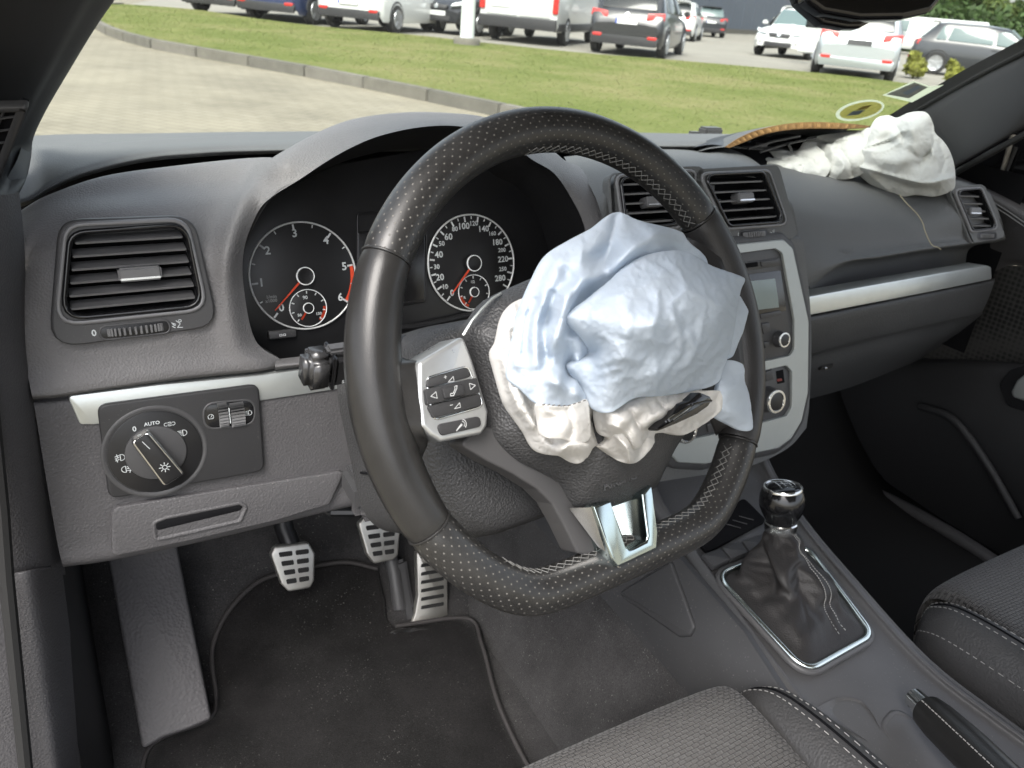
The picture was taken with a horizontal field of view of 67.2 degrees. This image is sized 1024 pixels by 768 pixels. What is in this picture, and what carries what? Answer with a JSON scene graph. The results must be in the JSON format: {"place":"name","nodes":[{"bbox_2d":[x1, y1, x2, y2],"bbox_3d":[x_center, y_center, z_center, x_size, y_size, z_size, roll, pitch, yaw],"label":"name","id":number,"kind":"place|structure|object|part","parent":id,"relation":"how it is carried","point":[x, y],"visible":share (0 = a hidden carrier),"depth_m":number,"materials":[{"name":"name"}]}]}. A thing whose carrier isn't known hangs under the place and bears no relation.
{"place":"outdoors","nodes":[
{"label":"outdoors","id":0,"kind":"place"},
{"bbox_2d":[34,0,489,135],"bbox_3d":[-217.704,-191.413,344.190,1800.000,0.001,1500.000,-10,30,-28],"label":"ground","id":1,"kind":"structure","parent":0,"point":[110,85],"depth_m":6.94,"materials":[{"name":"beige concrete"}]},
{"bbox_2d":[95,2,524,114],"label":"kerb","id":2,"kind":"structure","parent":1,"relation":"on","point":[461,101],"depth_m":8.69,"materials":[{"name":"concrete"}]},
{"bbox_2d":[101,4,908,133],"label":"grass verge","id":3,"kind":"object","parent":1,"relation":"on","point":[465,74],"depth_m":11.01,"materials":[{"name":"plant"}]},
{"bbox_2d":[453,0,479,45],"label":"lamp post","id":4,"kind":"object","parent":3,"relation":"on","point":[467,27],"visible":0.91,"depth_m":15.48,"materials":[{"name":"metal"}]},
{"bbox_2d":[0,0,1023,194],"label":"car body shell","id":5,"kind":"object","parent":1,"relation":"on","point":[974,110],"visible":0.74,"depth_m":0.71,"materials":[{"name":"plastic"}]},
{"bbox_2d":[836,81,942,120],"bbox_3d":[0.178,-0.422,0.977,1.510,0.360,0.798,-10,30,-28],"label":"windscreen","id":6,"kind":"object","parent":5,"relation":"attached to","point":[912,91],"visible":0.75,"depth_m":1.35,"materials":[{"name":"clear glass"}]},
{"bbox_2d":[688,126,722,133],"bbox_3d":[0.434,-0.569,1.737,0.088,0.020,0.030,-10,30,-28],"label":"wiper arm","id":7,"kind":"object","parent":6,"relation":"attached to","point":[709,130],"visible":0.77,"depth_m":1.73},
{"bbox_2d":[790,0,938,30],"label":"view mirror","id":8,"kind":"object","parent":6,"relation":"attached to","point":[843,15],"visible":1,"depth_m":0.74,"materials":[{"name":"black mirror"}]},
{"bbox_2d":[840,129,1023,561],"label":"passenger door","id":9,"kind":"structure","parent":5,"relation":"attached to","point":[939,431],"depth_m":1.42,"materials":[{"name":"grey plastic"}]},
{"bbox_3d":[0.890,-0.388,1.248,0.018,0.297,0.332,-13,32,-32],"label":"quarter window","id":10,"kind":"part","parent":9,"relation":"part of","materials":[{"name":"black"}]},
{"bbox_2d":[901,0,1023,51],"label":"hedge","id":11,"kind":"object","parent":1,"relation":"on","point":[997,18],"visible":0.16,"depth_m":48.97,"materials":[{"name":"green plant"}]},
{"bbox_2d":[956,0,980,10],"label":"leafy tree","id":12,"kind":"object","parent":1,"relation":"on","point":[960,3],"visible":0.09,"depth_m":122.89,"materials":[{"name":"green plant"}]},
{"bbox_2d":[964,0,1012,22],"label":"leafy tree","id":13,"kind":"object","parent":1,"relation":"on","point":[977,2],"visible":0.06,"depth_m":120.77,"materials":[{"name":"green plant"}]},
{"bbox_2d":[982,0,1023,21],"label":"leafy tree","id":14,"kind":"object","parent":1,"relation":"on","point":[988,3],"visible":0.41,"depth_m":110.88,"materials":[{"name":"green plant"}]},
{"bbox_2d":[82,506,558,767],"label":"floor carpet","id":15,"kind":"object","parent":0,"point":[221,575],"visible":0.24,"depth_m":1.05,"materials":[{"name":"black carpet"}]},
{"bbox_2d":[0,192,82,767],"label":"door post","id":16,"kind":"object","parent":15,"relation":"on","point":[38,728],"depth_m":0.65,"materials":[{"name":"plastic"}]},
{"bbox_2d":[63,565,113,767],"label":"kick panel","id":17,"kind":"object","parent":15,"relation":"on","point":[94,740],"visible":0.45,"depth_m":0.82,"materials":[{"name":"black plastic"}]},
{"bbox_2d":[109,547,210,746],"bbox_3d":[-0.445,0.304,0.967,0.083,0.211,0.211,-10,30,-28],"label":"footrest","id":18,"kind":"object","parent":15,"relation":"on","point":[169,692],"visible":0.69,"depth_m":0.94,"materials":[{"name":"plastic"}]},
{"bbox_2d":[140,560,529,767],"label":"floor mat","id":19,"kind":"object","parent":15,"relation":"on","point":[330,667],"visible":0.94,"depth_m":1.02,"materials":[{"name":"grey carpet"}]},
{"bbox_2d":[384,551,446,621],"bbox_3d":[-0.148,0.272,1.170,0.093,0.151,0.121,-10,30,-28],"label":"accelerator pedal","id":20,"kind":"object","parent":15,"relation":"on","point":[430,601],"visible":0.76,"depth_m":1.15,"materials":[{"name":"metal"}]},
{"bbox_2d":[523,686,889,767],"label":"bucket seat","id":21,"kind":"object","parent":15,"relation":"on","point":[729,727],"visible":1,"depth_m":0.69,"materials":[{"name":"fabric"}]},
{"bbox_2d":[468,459,1023,767],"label":"console","id":22,"kind":"object","parent":15,"relation":"on","point":[689,624],"visible":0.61,"depth_m":0.89,"materials":[{"name":"plastic"}]},
{"bbox_2d":[726,479,863,662],"bbox_3d":[0.323,0.194,0.857,0.132,0.126,0.157,-10,30,-28],"label":"gear lever","id":23,"kind":"object","parent":22,"relation":"on","point":[781,583],"visible":1,"depth_m":0.86,"materials":[{"name":"leather"}]},
{"bbox_2d":[904,689,1019,767],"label":"handbrake","id":24,"kind":"object","parent":22,"relation":"on","point":[955,737],"visible":1,"depth_m":0.69,"materials":[{"name":"leather"}]},
{"bbox_2d":[912,545,1023,729],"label":"bucket seat","id":25,"kind":"object","parent":15,"relation":"on","point":[969,630],"visible":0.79,"depth_m":0.86,"materials":[{"name":"leather"}]},
{"bbox_2d":[21,149,809,288],"bbox_3d":[0.055,-0.159,1.281,1.580,0.450,0.001,-10,30,-28],"label":"bulkhead","id":26,"kind":"object","parent":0,"point":[157,164],"depth_m":0.93,"materials":[{"name":"black plastic"}]},
{"bbox_2d":[19,112,1023,566],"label":"dashboard","id":27,"kind":"object","parent":26,"relation":"attached to","point":[179,320],"visible":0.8,"depth_m":0.79,"materials":[{"name":"plastic"}]},
{"bbox_2d":[269,520,314,590],"bbox_3d":[-0.308,0.202,1.053,0.057,0.130,0.106,-10,30,-28],"label":"clutch pedal","id":28,"kind":"object","parent":27,"relation":"hanging from","point":[292,556],"visible":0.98,"depth_m":1.04,"materials":[{"name":"metal"}]},
{"bbox_2d":[324,507,361,516],"bbox_3d":[-0.187,0.131,0.933,0.108,0.073,0.070,-10,30,-28],"label":"column linkage","id":29,"kind":"object","parent":27,"relation":"attached to","point":[345,512],"depth_m":0.94,"materials":[{"name":"black plastic"}]},
{"bbox_2d":[357,518,399,562],"bbox_3d":[-0.203,0.186,1.129,0.060,0.122,0.102,-10,30,-28],"label":"brake pedal","id":30,"kind":"object","parent":27,"relation":"attached to","point":[379,545],"visible":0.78,"depth_m":1.11,"materials":[{"name":"metal"}]},
{"bbox_2d":[337,320,544,537],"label":"steering column","id":31,"kind":"structure","parent":27,"relation":"attached to","point":[479,500],"depth_m":0.57,"materials":[{"name":"black plastic"}]},
{"bbox_2d":[298,335,405,390],"bbox_3d":[-0.073,-0.026,0.600,0.185,0.037,0.028,-12,31,-31],"label":"indicator stalk","id":32,"kind":"object","parent":31,"relation":"attached to","point":[321,366],"visible":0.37,"depth_m":0.55,"materials":[{"name":"black plastic"}]},
{"bbox_2d":[343,106,765,615],"bbox_3d":[0.055,-0.025,0.558,0.368,0.312,0.186,-10,30,-28],"label":"steering wheel","id":33,"kind":"object","parent":31,"relation":"attached to","point":[403,412],"visible":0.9,"depth_m":0.51,"materials":[{"name":"leather"}]},
{"bbox_2d":[489,212,752,463],"bbox_3d":[0.101,-0.018,0.511,0.227,0.166,0.127,-10,30,-28],"label":"driver airbag","id":34,"kind":"object","parent":33,"relation":"hanging from","point":[625,330],"visible":0.97,"depth_m":0.47,"materials":[{"name":"white fabric"}]},
{"bbox_2d":[683,122,869,152],"bbox_3d":[0.423,-0.393,1.261,0.322,0.084,0.137,-10,30,-28],"label":"airbag lid","id":35,"kind":"object","parent":27,"relation":"on","point":[809,129],"visible":0.95,"depth_m":1.23,"materials":[{"name":"plastic"}]},
{"bbox_2d":[766,111,954,196],"bbox_3d":[0.562,-0.391,1.270,0.319,0.129,0.179,9,27,8],"label":"passenger airbag","id":36,"kind":"object","parent":27,"relation":"on","point":[907,154],"visible":0.96,"depth_m":1.23,"materials":[{"name":"grey fabric"}]},
{"bbox_2d":[899,194,940,249],"bbox_3d":[0.632,-0.247,1.187,0.102,0.084,0.009,0,27,-10],"label":"loose thread","id":37,"kind":"object","parent":27,"relation":"hanging from","point":[921,221],"visible":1,"depth_m":1.19,"materials":[{"name":"beige fabric"}]},
{"bbox_2d":[132,0,945,85],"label":"parking ground","id":38,"kind":"structure","parent":0,"point":[732,49],"depth_m":21.85,"materials":[{"name":"grey asphalt"}]},
{"bbox_2d":[182,0,269,12],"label":"parked car","id":39,"kind":"object","parent":38,"relation":"on","point":[204,5],"visible":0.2,"depth_m":19.28,"materials":[{"name":"grey paint"}]},
{"bbox_2d":[236,0,368,24],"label":"parked car","id":40,"kind":"object","parent":38,"relation":"on","point":[307,10],"visible":0.61,"depth_m":18.65,"materials":[{"name":"blue paint"}]},
{"bbox_2d":[317,0,446,32],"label":"parked car","id":41,"kind":"object","parent":38,"relation":"on","point":[392,16],"visible":0.78,"depth_m":18.29,"materials":[{"name":"grey paint"}]},
{"bbox_2d":[420,0,514,35],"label":"parked car","id":42,"kind":"object","parent":38,"relation":"on","point":[448,11],"visible":0.38,"depth_m":20.17,"materials":[{"name":"black paint"}]},
{"bbox_2d":[478,0,598,45],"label":"parked van","id":43,"kind":"object","parent":38,"relation":"on","point":[563,19],"visible":0.79,"depth_m":19.18,"materials":[{"name":"grey paint"}]},
{"bbox_3d":[-0.178,-9.967,18.855,0.790,1.661,0.080,12,27,13],"label":"rear door","id":44,"kind":"part","parent":43,"relation":"part of","materials":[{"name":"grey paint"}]},
{"bbox_3d":[0.632,-9.796,18.663,0.790,1.661,0.080,12,27,13],"label":"rear door","id":45,"kind":"part","parent":43,"relation":"part of","materials":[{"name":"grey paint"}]},
{"bbox_2d":[589,0,690,58],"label":"parked car","id":46,"kind":"object","parent":38,"relation":"on","point":[660,25],"visible":1,"depth_m":17.96,"materials":[{"name":"black paint"}]},
{"bbox_3d":[2.801,-8.946,17.946,1.287,0.419,0.376,13,27,15],"label":"rear window","id":47,"kind":"part","parent":46,"relation":"part of","materials":[{"name":"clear glass"}]},
{"bbox_3d":[3.640,-8.912,18.097,0.207,0.396,0.328,13,27,15],"label":"side window","id":48,"kind":"part","parent":46,"relation":"part of","materials":[{"name":"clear glass"}]},
{"bbox_3d":[3.895,-9.214,18.774,0.215,0.421,1.242,13,27,15],"label":"side window","id":49,"kind":"part","parent":46,"relation":"part of","materials":[{"name":"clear glass"}]},
{"bbox_3d":[4.248,-9.630,19.718,0.231,0.435,0.835,13,27,15],"label":"side window","id":50,"kind":"part","parent":46,"relation":"part of","materials":[{"name":"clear glass"}]},
{"bbox_2d":[677,0,706,41],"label":"parked car","id":51,"kind":"object","parent":38,"relation":"on","point":[694,24],"visible":0.47,"depth_m":31.67,"materials":[{"name":"grey paint"}]},
{"bbox_3d":[6.779,-15.478,31.727,1.287,0.419,0.376,12,27,14],"label":"rear window","id":52,"kind":"part","parent":51,"relation":"part of","materials":[{"name":"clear glass"}]},
{"bbox_2d":[599,0,790,33],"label":"warehouse","id":53,"kind":"structure","parent":38,"relation":"on","point":[746,16],"depth_m":59.73,"materials":[{"name":"grey"}]},
{"bbox_2d":[699,6,727,37],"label":"parked car","id":54,"kind":"object","parent":38,"relation":"on","point":[715,20],"visible":0.44,"depth_m":41.52,"materials":[{"name":"grey paint"}]},
{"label":"rear window","id":55,"kind":"part","parent":54,"relation":"part of","materials":[{"name":"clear glass"}]},
{"bbox_2d":[754,9,812,59],"bbox_3d":[9.665,-11.839,25.989,2.140,1.498,4.407,21,30,28],"label":"parked car","id":56,"kind":"object","parent":38,"relation":"on","point":[782,33],"visible":0.54,"depth_m":24.84,"materials":[{"name":"grey paint"}]},
{"bbox_3d":[8.871,-12.301,25.907,0.231,0.434,0.798,21,30,28],"label":"side window","id":57,"kind":"part","parent":56,"relation":"part of","materials":[{"name":"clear glass"}]},
{"bbox_2d":[780,6,793,11],"bbox_3d":[14.975,-19.137,41.189,2.140,1.818,4.391,12,27,14],"label":"parked car","id":58,"kind":"object","parent":38,"relation":"on","point":[787,7],"visible":0.03,"depth_m":39.52,"materials":[{"name":"grey paint"}]},
{"bbox_2d":[797,21,821,52],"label":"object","id":59,"kind":"structure","parent":38,"relation":"on","point":[809,36],"depth_m":22.20,"materials":[{"name":"white paint"}]},
{"bbox_3d":[8.768,-10.402,22.061,0.700,0.400,0.030,0,27,-10],"label":"door window","id":60,"kind":"part","parent":59,"relation":"part of","materials":[{"name":"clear glass"}]},
{"bbox_2d":[810,20,907,80],"bbox_3d":[8.578,-8.468,19.032,2.140,1.518,4.671,14,28,17],"label":"parked car","id":61,"kind":"object","parent":38,"relation":"on","point":[875,46],"visible":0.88,"depth_m":17.16,"materials":[{"name":"silver metal"}]},
{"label":"rear window","id":62,"kind":"part","parent":61,"relation":"part of","materials":[{"name":"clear glass"}]},
{"bbox_2d":[902,49,927,77],"bbox_3d":[10.485,-8.301,19.990,0.627,0.706,1.040,20,30,27],"label":"bush","id":63,"kind":"object","parent":38,"relation":"on","point":[915,65],"visible":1,"depth_m":19.80,"materials":[{"name":"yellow plant"}]},
{"bbox_2d":[901,17,989,48],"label":"parked van","id":64,"kind":"object","parent":38,"relation":"on","point":[914,28],"visible":0.07,"depth_m":42.85,"materials":[{"name":"grey paint"}]},
{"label":"side window","id":65,"kind":"part","parent":64,"relation":"part of","materials":[{"name":"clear glass"}]},
{"bbox_2d":[935,0,957,18],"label":"leafy tree","id":66,"kind":"object","parent":38,"relation":"on","point":[953,1],"visible":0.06,"depth_m":93.47,"materials":[{"name":"green plant"}]},
{"bbox_2d":[942,58,964,80],"bbox_3d":[10.461,-7.329,18.135,0.583,0.625,0.950,16,28,20],"label":"bush","id":67,"kind":"object","parent":38,"relation":"on","point":[953,68],"visible":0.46,"depth_m":18.00,"materials":[{"name":"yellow plant"}]},
{"bbox_2d":[906,20,1022,73],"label":"parked car","id":68,"kind":"object","parent":38,"relation":"on","point":[941,44],"visible":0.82,"depth_m":22.71,"materials":[{"name":"grey paint"}]},
{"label":"side window","id":69,"kind":"part","parent":68,"relation":"part of","materials":[{"name":"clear glass"}]},
{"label":"side window","id":70,"kind":"part","parent":68,"relation":"part of","materials":[{"name":"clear glass"}]},
{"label":"side window","id":71,"kind":"part","parent":68,"relation":"part of","materials":[{"name":"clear glass"}]}
]}

